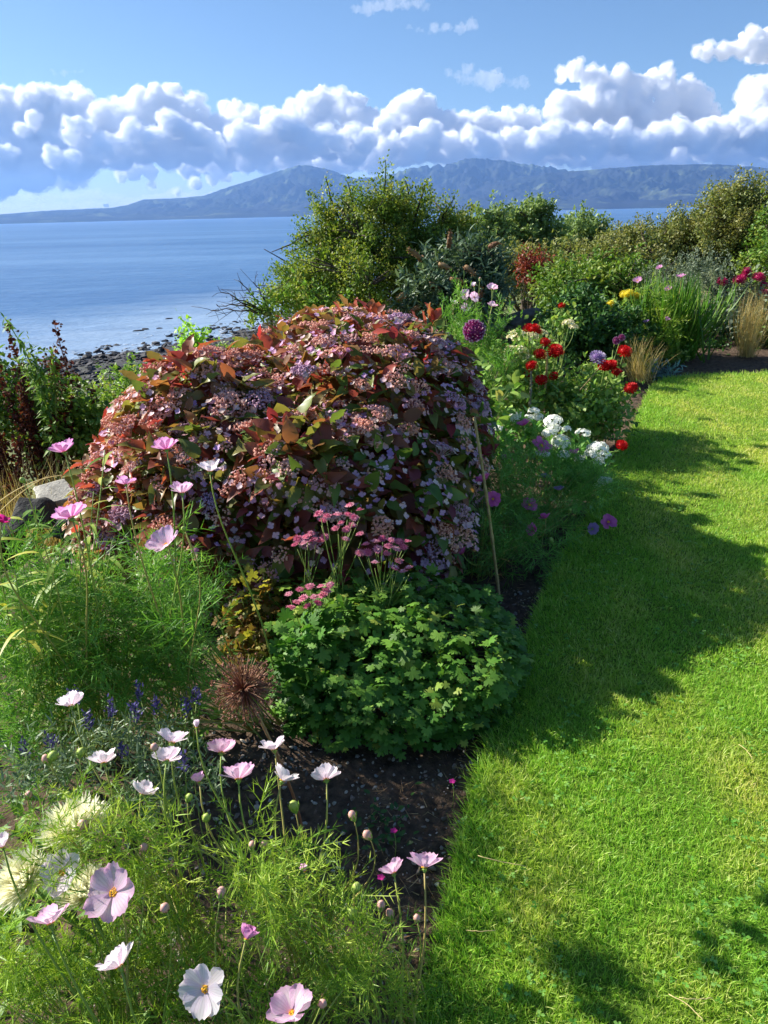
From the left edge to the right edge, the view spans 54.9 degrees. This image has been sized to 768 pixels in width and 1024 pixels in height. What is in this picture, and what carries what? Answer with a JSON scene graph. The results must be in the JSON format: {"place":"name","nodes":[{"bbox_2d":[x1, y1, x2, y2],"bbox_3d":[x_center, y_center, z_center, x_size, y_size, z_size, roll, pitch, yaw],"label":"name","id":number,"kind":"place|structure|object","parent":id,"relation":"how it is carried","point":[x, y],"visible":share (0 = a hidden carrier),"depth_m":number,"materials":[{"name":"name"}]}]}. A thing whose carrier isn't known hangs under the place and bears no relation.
{"place":"outdoors","nodes":[
{"label":"outdoors","id":0,"kind":"place"},
{"bbox_2d":[0,257,753,497],"bbox_3d":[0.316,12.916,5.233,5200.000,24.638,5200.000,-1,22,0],"label":"terrain","id":1,"kind":"structure","parent":0,"point":[119,362],"depth_m":111.45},
{"bbox_2d":[0,312,69,479],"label":"shrub","id":2,"kind":"object","parent":1,"relation":"on","point":[43,398],"visible":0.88,"depth_m":4.61,"materials":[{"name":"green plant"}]},
{"bbox_2d":[0,332,117,485],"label":"shrub","id":3,"kind":"object","parent":1,"relation":"on","point":[89,415],"visible":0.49,"depth_m":4.87,"materials":[{"name":"green plant"}]},
{"bbox_2d":[85,337,246,459],"bbox_3d":[-1.844,-0.765,6.624,1.208,1.494,1.742,3,23,11],"label":"bramble","id":4,"kind":"object","parent":1,"relation":"on","point":[117,388],"visible":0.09,"depth_m":5.99,"materials":[{"name":"green plant"}]},
{"bbox_2d":[0,307,381,564],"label":"dry grass","id":5,"kind":"structure","parent":1,"relation":"on","point":[51,539],"depth_m":4.17,"materials":[{"name":"plant"}]},
{"bbox_2d":[0,432,32,515],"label":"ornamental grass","id":6,"kind":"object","parent":5,"relation":"on","point":[16,469],"depth_m":4.58,"materials":[{"name":"plant"}]},
{"bbox_2d":[0,476,47,511],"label":"grass stalk","id":7,"kind":"object","parent":5,"relation":"on","point":[18,495],"depth_m":3.77,"materials":[{"name":"plant"}]},
{"bbox_2d":[0,475,61,500],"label":"grass stalk","id":8,"kind":"object","parent":5,"relation":"on","point":[26,485],"depth_m":3.73,"materials":[{"name":"plant"}]},
{"bbox_2d":[172,314,211,350],"bbox_3d":[-1.651,-0.955,6.725,0.397,1.776,0.370,-7,23,-13],"label":"sapling","id":9,"kind":"object","parent":1,"relation":"on","point":[198,339],"visible":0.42,"depth_m":6.44,"materials":[{"name":"green plant"}]},
{"bbox_2d":[191,271,286,325],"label":"bare shrub","id":10,"kind":"object","parent":1,"relation":"on","point":[243,304],"visible":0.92,"depth_m":7.69,"materials":[{"name":"brown plant"}]},
{"bbox_2d":[6,281,518,388],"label":"shore rocks","id":11,"kind":"object","parent":1,"relation":"on","point":[90,373],"visible":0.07,"depth_m":123.83,"materials":[{"name":"grey stone"}]},
{"bbox_2d":[0,323,547,574],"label":"stone wall","id":12,"kind":"structure","parent":1,"relation":"on","point":[19,545],"depth_m":3.90,"materials":[{"name":"grey stone"}]},
{"bbox_2d":[486,308,541,349],"bbox_3d":[1.449,-2.005,8.135,0.727,0.467,0.339,-8,23,-16],"label":"boulder","id":13,"kind":"object","parent":12,"relation":"on","point":[518,320],"visible":0.34,"depth_m":8.00,"materials":[{"name":"stone"}]},
{"bbox_2d":[481,321,505,338],"bbox_3d":[1.130,-1.932,7.839,0.327,0.207,0.319,-1,22,0],"label":"boulder","id":14,"kind":"object","parent":13,"relation":"on","point":[504,325],"visible":0.21,"depth_m":7.75,"materials":[{"name":"stone"}]},
{"bbox_2d":[0,296,547,543],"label":"undergrowth","id":15,"kind":"object","parent":1,"relation":"on","point":[185,454],"depth_m":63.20,"materials":[{"name":"green plant"}]},
{"bbox_2d":[242,268,360,353],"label":"bramble","id":16,"kind":"object","parent":1,"relation":"on","point":[303,298],"visible":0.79,"depth_m":7.79,"materials":[{"name":"green plant"}]},
{"bbox_2d":[264,149,491,348],"bbox_3d":[0.027,-2.524,8.599,2.832,3.060,1.861,-13,25,-26],"label":"hawthorn","id":17,"kind":"object","parent":1,"relation":"on","point":[338,245],"visible":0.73,"depth_m":8.18,"materials":[{"name":"green plant"}]},
{"bbox_2d":[470,189,520,315],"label":"shrub","id":18,"kind":"object","parent":1,"relation":"on","point":[495,217],"visible":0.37,"depth_m":15.60,"materials":[{"name":"green plant"}]},
{"bbox_2d":[512,242,554,309],"bbox_3d":[2.170,-3.046,10.895,0.642,1.756,0.605,-15,26,-31],"label":"barberry","id":19,"kind":"object","parent":1,"relation":"on","point":[524,266],"visible":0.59,"depth_m":10.62,"materials":[{"name":"red plant"}]},
{"bbox_2d":[506,191,572,309],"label":"shrub","id":20,"kind":"object","parent":1,"relation":"on","point":[534,220],"visible":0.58,"depth_m":16.52,"materials":[{"name":"green plant"}]},
{"bbox_2d":[485,228,598,310],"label":"elder bush","id":21,"kind":"object","parent":1,"relation":"on","point":[566,248],"visible":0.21,"depth_m":11.84,"materials":[{"name":"green plant"}]},
{"bbox_2d":[556,199,621,260],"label":"sallow bush","id":22,"kind":"object","parent":1,"relation":"on","point":[591,222],"visible":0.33,"depth_m":19.33,"materials":[{"name":"green plant"}]},
{"bbox_2d":[520,235,665,320],"bbox_3d":[2.632,-2.740,9.266,1.722,1.338,1.558,5,23,14],"label":"hedge shrub","id":23,"kind":"object","parent":1,"relation":"on","point":[616,278],"visible":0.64,"depth_m":9.13,"materials":[{"name":"green plant"}]},
{"bbox_2d":[562,211,684,303],"bbox_3d":[3.478,-3.668,11.161,1.684,1.610,1.820,-1,22,0],"label":"hedge shrub","id":24,"kind":"object","parent":1,"relation":"on","point":[626,238],"visible":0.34,"depth_m":10.92,"materials":[{"name":"green plant"}]},
{"bbox_2d":[616,193,723,282],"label":"hedge shrub","id":25,"kind":"object","parent":1,"relation":"on","point":[670,236],"visible":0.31,"depth_m":11.55,"materials":[{"name":"green plant"}]},
{"bbox_2d":[669,163,767,312],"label":"hedge shrub","id":26,"kind":"object","parent":1,"relation":"on","point":[733,207],"visible":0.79,"depth_m":11.10,"materials":[{"name":"green plant"}]},
{"bbox_2d":[687,285,767,354],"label":"hedge shrub","id":27,"kind":"object","parent":1,"relation":"on","point":[729,331],"visible":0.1,"depth_m":9.29,"materials":[{"name":"green plant"}]},
{"bbox_2d":[728,186,767,298],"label":"hedge shrub","id":28,"kind":"object","parent":1,"relation":"on","point":[759,255],"visible":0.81,"depth_m":10.22,"materials":[{"name":"green plant"}]},
{"bbox_2d":[0,205,766,368],"bbox_3d":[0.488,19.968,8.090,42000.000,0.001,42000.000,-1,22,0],"label":"sea","id":29,"kind":"structure","parent":0,"point":[90,286],"depth_m":307.24,"materials":[{"name":"liquid"}]},
{"bbox_2d":[9,310,290,367],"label":"surf foam","id":30,"kind":"object","parent":29,"relation":"on","point":[160,340],"visible":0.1,"depth_m":138.49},
{"bbox_2d":[0,334,767,1023],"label":"soil bed","id":31,"kind":"object","parent":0,"point":[434,800],"visible":0.03,"depth_m":2.16,"materials":[{"name":"black soil"}]},
{"bbox_2d":[52,519,70,542],"bbox_3d":[-1.570,0.082,3.692,0.174,0.147,0.107,-10,24,-20],"label":"boulder","id":32,"kind":"object","parent":31,"relation":"on","point":[60,529],"visible":0.21,"depth_m":3.64,"materials":[{"name":"stone"}]},
{"bbox_2d":[0,450,135,798],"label":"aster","id":33,"kind":"object","parent":31,"relation":"on","point":[44,641],"visible":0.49,"depth_m":2.01,"materials":[{"name":"green plant"}]},
{"bbox_2d":[0,684,150,860],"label":"lavender","id":34,"kind":"object","parent":31,"relation":"on","point":[58,763],"visible":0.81,"depth_m":1.72,"materials":[{"name":"green plant"}]},
{"bbox_2d":[0,791,151,1023],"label":"spider aster","id":35,"kind":"object","parent":31,"relation":"on","point":[8,894],"visible":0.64,"depth_m":1.38,"materials":[{"name":"beige plant"}]},
{"bbox_2d":[0,819,230,1023],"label":"cosmos","id":36,"kind":"object","parent":31,"relation":"on","point":[111,893],"visible":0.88,"depth_m":1.33,"materials":[{"name":"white plant"}]},
{"bbox_2d":[0,690,240,1016],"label":"cosmos","id":37,"kind":"object","parent":31,"relation":"on","point":[70,699],"visible":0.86,"depth_m":1.46,"materials":[{"name":"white plant"}]},
{"bbox_2d":[0,526,272,1023],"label":"cosmos plant","id":38,"kind":"object","parent":31,"relation":"on","point":[200,735],"visible":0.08,"depth_m":2.03,"materials":[{"name":"green plant"}]},
{"bbox_2d":[9,497,57,529],"bbox_3d":[-1.769,0.011,3.709,0.165,0.176,0.249,19,29,40],"label":"boulder","id":39,"kind":"object","parent":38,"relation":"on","point":[49,505],"visible":0.63,"depth_m":3.67,"materials":[{"name":"stone"}]},
{"bbox_2d":[33,479,81,507],"bbox_3d":[-1.659,-0.101,3.849,0.314,0.138,0.182,-8,23,-17],"label":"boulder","id":40,"kind":"object","parent":39,"relation":"on","point":[57,491],"visible":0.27,"depth_m":3.82,"materials":[{"name":"grey stone"}]},
{"bbox_2d":[0,437,281,807],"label":"cosmos","id":41,"kind":"object","parent":31,"relation":"on","point":[178,624],"visible":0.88,"depth_m":2.08,"materials":[{"name":"green plant"}]},
{"bbox_2d":[86,679,229,895],"bbox_3d":[-0.523,0.714,1.794,0.282,0.534,0.374,-16,26,-31],"label":"lavender","id":42,"kind":"object","parent":31,"relation":"on","point":[169,787],"visible":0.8,"depth_m":1.72,"materials":[{"name":"green plant"}]},
{"bbox_2d":[78,849,396,1023],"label":"cosmos","id":43,"kind":"object","parent":31,"relation":"on","point":[201,990],"visible":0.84,"depth_m":1.35,"materials":[{"name":"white plant"}]},
{"bbox_2d":[117,719,375,1009],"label":"cosmos","id":44,"kind":"object","parent":31,"relation":"on","point":[325,772],"visible":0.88,"depth_m":1.46,"materials":[{"name":"green plant"}]},
{"bbox_2d":[211,563,294,674],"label":"shrub","id":45,"kind":"object","parent":31,"relation":"on","point":[249,631],"visible":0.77,"depth_m":2.64,"materials":[{"name":"yellow plant"}]},
{"bbox_2d":[205,649,305,841],"bbox_3d":[-0.314,0.638,1.809,0.195,0.674,0.176,-1,22,0],"label":"allium seed head","id":46,"kind":"object","parent":31,"relation":"on","point":[244,687],"visible":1,"depth_m":1.71},
{"bbox_2d":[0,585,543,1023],"bbox_3d":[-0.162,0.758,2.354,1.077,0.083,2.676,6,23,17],"label":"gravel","id":47,"kind":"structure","parent":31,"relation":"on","point":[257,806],"depth_m":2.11,"materials":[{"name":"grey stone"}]},
{"bbox_2d":[59,294,498,632],"bbox_3d":[-0.429,-0.307,3.567,2.032,1.349,2.053,-1,22,0],"label":"hydrangea","id":48,"kind":"object","parent":31,"relation":"on","point":[242,411],"visible":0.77,"depth_m":2.95,"materials":[{"name":"purple plant"}]},
{"bbox_2d":[221,530,339,635],"bbox_3d":[-0.367,0.308,2.759,0.474,0.536,0.428,-1,22,0],"label":"astrantia","id":49,"kind":"object","parent":31,"relation":"on","point":[297,538],"visible":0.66,"depth_m":2.67,"materials":[{"name":"pink plant"}]},
{"bbox_2d":[266,606,352,739],"bbox_3d":[-0.239,0.518,2.426,0.304,0.428,0.352,-1,22,0],"label":"leafy plant","id":50,"kind":"object","parent":31,"relation":"on","point":[283,666],"visible":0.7,"depth_m":2.38,"materials":[{"name":"green plant"}]},
{"bbox_2d":[263,502,378,676],"bbox_3d":[-0.230,0.301,2.610,0.405,0.655,0.535,9,24,24],"label":"astrantia","id":51,"kind":"object","parent":31,"relation":"on","point":[347,528],"visible":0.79,"depth_m":2.58,"materials":[{"name":"pink plant"}]},
{"bbox_2d":[244,581,401,692],"bbox_3d":[-0.184,0.460,2.505,0.486,0.438,0.508,-1,22,0],"label":"astrantia","id":52,"kind":"object","parent":31,"relation":"on","point":[322,655],"visible":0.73,"depth_m":2.47,"materials":[{"name":"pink plant"}]},
{"bbox_2d":[317,782,422,857],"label":"seedling","id":53,"kind":"object","parent":31,"relation":"on","point":[386,828],"visible":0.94,"depth_m":2.02,"materials":[{"name":"green plant"}]},
{"bbox_2d":[280,852,461,1023],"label":"cosmos","id":54,"kind":"object","parent":31,"relation":"on","point":[424,860],"visible":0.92,"depth_m":1.39,"materials":[{"name":"green plant"}]},
{"bbox_2d":[335,535,426,673],"bbox_3d":[-0.047,0.352,2.605,0.408,0.556,0.348,-1,22,0],"label":"astrantia","id":55,"kind":"object","parent":31,"relation":"on","point":[376,548],"visible":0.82,"depth_m":2.54,"materials":[{"name":"pink plant"}]},
{"bbox_2d":[377,874,384,899],"bbox_3d":[-0.005,0.935,1.817,0.020,0.103,0.020,-1,22,0],"label":"bloom","id":56,"kind":"object","parent":31,"relation":"on","point":[380,876],"visible":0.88,"depth_m":1.80,"materials":[{"name":"pink plant"}]},
{"bbox_2d":[390,828,397,854],"bbox_3d":[0.028,0.880,1.951,0.020,0.103,0.020,-1,22,0],"label":"bloom","id":57,"kind":"object","parent":31,"relation":"on","point":[394,830],"visible":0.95,"depth_m":1.94,"materials":[{"name":"pink plant"}]},
{"bbox_2d":[259,563,535,761],"bbox_3d":[0.030,0.419,2.646,0.992,0.419,0.978,-1,22,0],"label":"geranium","id":58,"kind":"object","parent":31,"relation":"on","point":[492,621],"visible":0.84,"depth_m":2.38,"materials":[{"name":"green plant"}]},
{"bbox_2d":[288,563,542,1023],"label":"dead leaves","id":59,"kind":"object","parent":31,"relation":"on","point":[384,1020],"visible":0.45,"depth_m":2.09,"materials":[{"name":"brown plant"}]},
{"bbox_2d":[449,779,455,806],"bbox_3d":[0.196,0.810,2.114,0.020,0.103,0.020,-1,22,0],"label":"bloom","id":60,"kind":"object","parent":31,"relation":"on","point":[452,781],"visible":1,"depth_m":2.10,"materials":[{"name":"pink plant"}]},
{"bbox_2d":[384,223,528,356],"bbox_3d":[0.769,-2.149,7.953,1.670,1.788,1.275,-9,23,-18],"label":"buddleia","id":61,"kind":"object","parent":31,"relation":"on","point":[474,264],"visible":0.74,"depth_m":7.68,"materials":[{"name":"green plant"}]},
{"bbox_2d":[427,268,528,389],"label":"cosmos","id":62,"kind":"object","parent":31,"relation":"on","point":[467,308],"visible":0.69,"depth_m":4.90,"materials":[{"name":"green plant"}]},
{"bbox_2d":[479,391,486,522],"bbox_3d":[0.491,-0.262,3.645,0.017,0.660,0.067,7,24,21],"label":"garden cane","id":63,"kind":"object","parent":31,"relation":"on","point":[483,446],"visible":0.11,"depth_m":3.62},
{"bbox_2d":[473,417,500,600],"bbox_3d":[0.440,-0.001,3.132,0.169,0.802,0.019,17,29,38],"label":"garden cane","id":64,"kind":"object","parent":31,"relation":"on","point":[487,505],"visible":0.97,"depth_m":3.12,"materials":[{"name":"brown wood"}]},
{"bbox_2d":[462,319,529,468],"bbox_3d":[0.595,-0.657,4.504,0.554,0.996,0.634,8,24,21],"label":"dahlia","id":65,"kind":"object","parent":31,"relation":"on","point":[476,330],"visible":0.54,"depth_m":4.40,"materials":[{"name":"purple plant"}]},
{"bbox_2d":[488,405,556,488],"bbox_3d":[0.788,-0.369,4.393,0.576,0.532,0.366,-12,24,-24],"label":"phlox","id":66,"kind":"object","parent":31,"relation":"on","point":[529,435],"visible":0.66,"depth_m":4.32,"materials":[{"name":"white plant"}]},
{"bbox_2d":[439,412,635,588],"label":"cosmos","id":67,"kind":"object","parent":31,"relation":"on","point":[526,503],"visible":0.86,"depth_m":3.50,"materials":[{"name":"green plant"}]},
{"bbox_2d":[482,323,611,451],"bbox_3d":[1.107,-0.893,5.178,0.942,0.908,1.092,-1,22,0],"label":"dahlia","id":68,"kind":"object","parent":31,"relation":"on","point":[553,387],"visible":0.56,"depth_m":5.00,"materials":[{"name":"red plant"}]},
{"bbox_2d":[528,371,531,413],"bbox_3d":[0.949,-0.750,4.801,0.023,0.330,0.069,5,23,16],"label":"garden cane","id":69,"kind":"object","parent":68,"relation":"on","point":[530,395],"visible":0.69,"depth_m":4.79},
{"bbox_2d":[544,352,547,391],"bbox_3d":[1.091,-0.940,4.971,0.024,0.264,0.021,-1,22,0],"label":"garden cane","id":70,"kind":"object","parent":68,"relation":"on","point":[546,373],"visible":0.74,"depth_m":4.96,"materials":[{"name":"green wood"}]},
{"bbox_2d":[579,365,600,390],"bbox_3d":[1.355,-0.880,4.865,0.133,0.183,0.011,8,24,22],"label":"garden cane","id":71,"kind":"object","parent":68,"relation":"on","point":[590,378],"visible":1,"depth_m":4.86,"materials":[{"name":"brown wood"}]},
{"bbox_2d":[515,414,604,508],"bbox_3d":[0.970,-0.262,4.087,0.619,0.555,0.354,-18,27,-34],"label":"phlox","id":72,"kind":"object","parent":31,"relation":"on","point":[552,429],"visible":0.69,"depth_m":4.01,"materials":[{"name":"white plant"}]},
{"bbox_2d":[532,289,587,381],"bbox_3d":[1.638,-1.622,6.934,0.398,0.908,0.442,-18,28,-36],"label":"dahlia","id":73,"kind":"object","parent":31,"relation":"on","point":[564,315],"visible":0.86,"depth_m":6.83,"materials":[{"name":"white plant"}]},
{"bbox_2d":[531,334,644,451],"bbox_3d":[1.422,-0.757,5.036,0.674,0.747,1.214,9,24,24],"label":"dahlia","id":74,"kind":"object","parent":31,"relation":"on","point":[610,401],"visible":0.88,"depth_m":4.95,"materials":[{"name":"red plant"}]},
{"bbox_2d":[560,441,617,516],"bbox_3d":[1.105,-0.161,3.993,0.360,0.434,0.369,-1,22,0],"label":"phlox","id":75,"kind":"object","parent":31,"relation":"on","point":[598,445],"visible":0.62,"depth_m":3.95,"materials":[{"name":"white plant"}]},
{"bbox_2d":[530,279,670,373],"bbox_3d":[2.185,-1.871,7.572,1.667,1.052,1.089,-9,23,-18],"label":"rose bush","id":76,"kind":"object","parent":31,"relation":"on","point":[599,330],"visible":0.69,"depth_m":7.33,"materials":[{"name":"green plant"}]},
{"bbox_2d":[599,283,659,331],"bbox_3d":[2.593,-2.043,8.022,0.685,0.831,0.812,-15,26,-30],"label":"dahlia","id":77,"kind":"object","parent":31,"relation":"on","point":[625,293],"visible":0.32,"depth_m":7.90,"materials":[{"name":"yellow plant"}]},
{"bbox_2d":[612,337,680,384],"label":"feather grass","id":78,"kind":"object","parent":31,"relation":"on","point":[640,370],"depth_m":7.00,"materials":[{"name":"plant"}]},
{"bbox_2d":[609,274,696,384],"bbox_3d":[2.758,-1.876,7.695,0.928,1.096,1.622,17,28,38],"label":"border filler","id":79,"kind":"object","parent":31,"relation":"on","point":[659,342],"visible":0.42,"depth_m":7.64,"materials":[{"name":"green plant"}]},
{"bbox_2d":[638,357,687,381],"bbox_3d":[2.762,-1.335,7.387,0.607,0.492,0.477,-1,22,0],"label":"spurge","id":80,"kind":"object","parent":31,"relation":"on","point":[664,372],"visible":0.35,"depth_m":7.28,"materials":[{"name":"blue plant"}]},
{"bbox_2d":[633,265,692,365],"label":"cosmos","id":81,"kind":"object","parent":31,"relation":"on","point":[668,318],"visible":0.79,"depth_m":7.62,"materials":[{"name":"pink plant"}]},
{"bbox_2d":[616,268,746,364],"bbox_3d":[3.092,-2.140,7.930,1.252,0.983,1.264,-20,29,-38],"label":"crocosmia","id":82,"kind":"object","parent":31,"relation":"on","point":[697,331],"visible":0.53,"depth_m":7.83,"materials":[{"name":"green plant"}]},
{"bbox_2d":[634,237,739,317],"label":"silver shrub","id":83,"kind":"object","parent":31,"relation":"on","point":[686,269],"visible":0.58,"depth_m":8.83,"materials":[{"name":"green plant"}]},
{"bbox_2d":[690,332,766,349],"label":"edging plant","id":84,"kind":"object","parent":31,"relation":"on","point":[718,346],"visible":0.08,"depth_m":8.70,"materials":[{"name":"green plant"}]},
{"bbox_2d":[704,261,767,346],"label":"dahlia","id":85,"kind":"object","parent":31,"relation":"on","point":[760,277],"visible":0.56,"depth_m":8.66,"materials":[{"name":"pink plant"}]},
{"bbox_2d":[736,301,767,347],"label":"geum plant","id":86,"kind":"object","parent":31,"relation":"on","point":[765,306],"visible":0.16,"depth_m":8.59,"materials":[{"name":"green plant"}]},
{"bbox_2d":[0,158,767,223],"bbox_3d":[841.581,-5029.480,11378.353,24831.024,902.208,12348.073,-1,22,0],"label":"hills","id":87,"kind":"structure","parent":0,"point":[281,193],"depth_m":10598.60,"materials":[{"name":"blue"}]},
{"bbox_2d":[0,0,767,213],"label":"sky","id":88,"kind":"structure","parent":0,"point":[104,103],"materials":[{"name":"blue"}]},
{"bbox_2d":[488,310,578,434],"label":"flowering plant","id":89,"kind":"object","parent":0,"point":[525,353],"visible":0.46,"depth_m":5.18,"materials":[{"name":"green plant"}]},
{"bbox_2d":[403,369,767,1023],"bbox_3d":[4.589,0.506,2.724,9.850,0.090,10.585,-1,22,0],"label":"lawn","id":90,"kind":"structure","parent":0,"point":[634,913],"depth_m":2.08,"materials":[{"name":"green plant"}]},
{"bbox_2d":[478,855,523,865],"bbox_3d":[0.295,0.880,1.860,0.118,0.007,0.009,5,23,15],"label":"straw","id":91,"kind":"object","parent":90,"relation":"on","point":[501,861],"visible":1,"depth_m":1.85,"materials":[{"name":"beige plant"}]},
{"bbox_2d":[459,415,767,1023],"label":"clover","id":92,"kind":"object","parent":90,"relation":"on","point":[733,820],"visible":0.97,"depth_m":1.86,"materials":[{"name":"green plant"}]},
{"bbox_2d":[669,994,703,1021],"bbox_3d":[0.621,1.013,1.514,0.008,0.008,0.076,-20,29,-38],"label":"straw","id":93,"kind":"object","parent":90,"relation":"on","point":[688,1005],"visible":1,"depth_m":1.51,"materials":[{"name":"beige plant"}]},
{"bbox_2d":[679,997,711,999],"bbox_3d":[0.646,1.006,1.527,0.070,0.008,0.007,-1,22,0],"label":"straw","id":94,"kind":"object","parent":90,"relation":"on","point":[696,999],"visible":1,"depth_m":1.53,"materials":[{"name":"beige plant"}]},
{"bbox_2d":[722,285,767,357],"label":"feather grass","id":95,"kind":"object","parent":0,"point":[747,352],"depth_m":7.96,"materials":[{"name":"plant"}]},
{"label":"wild grass","id":96,"kind":"object","parent":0,"visible":0},
{"bbox_2d":[0,319,77,484],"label":"shrub","id":97,"kind":"object","parent":96,"relation":"on","point":[29,420],"visible":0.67,"depth_m":4.80,"materials":[{"name":"green plant"}]},
{"bbox_2d":[37,320,99,468],"bbox_3d":[-2.118,-0.682,5.255,0.465,1.376,0.638,-1,22,0],"label":"dock","id":98,"kind":"object","parent":96,"relation":"on","point":[63,357],"visible":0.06,"depth_m":4.96,"materials":[{"name":"brown plant"}]}
]}

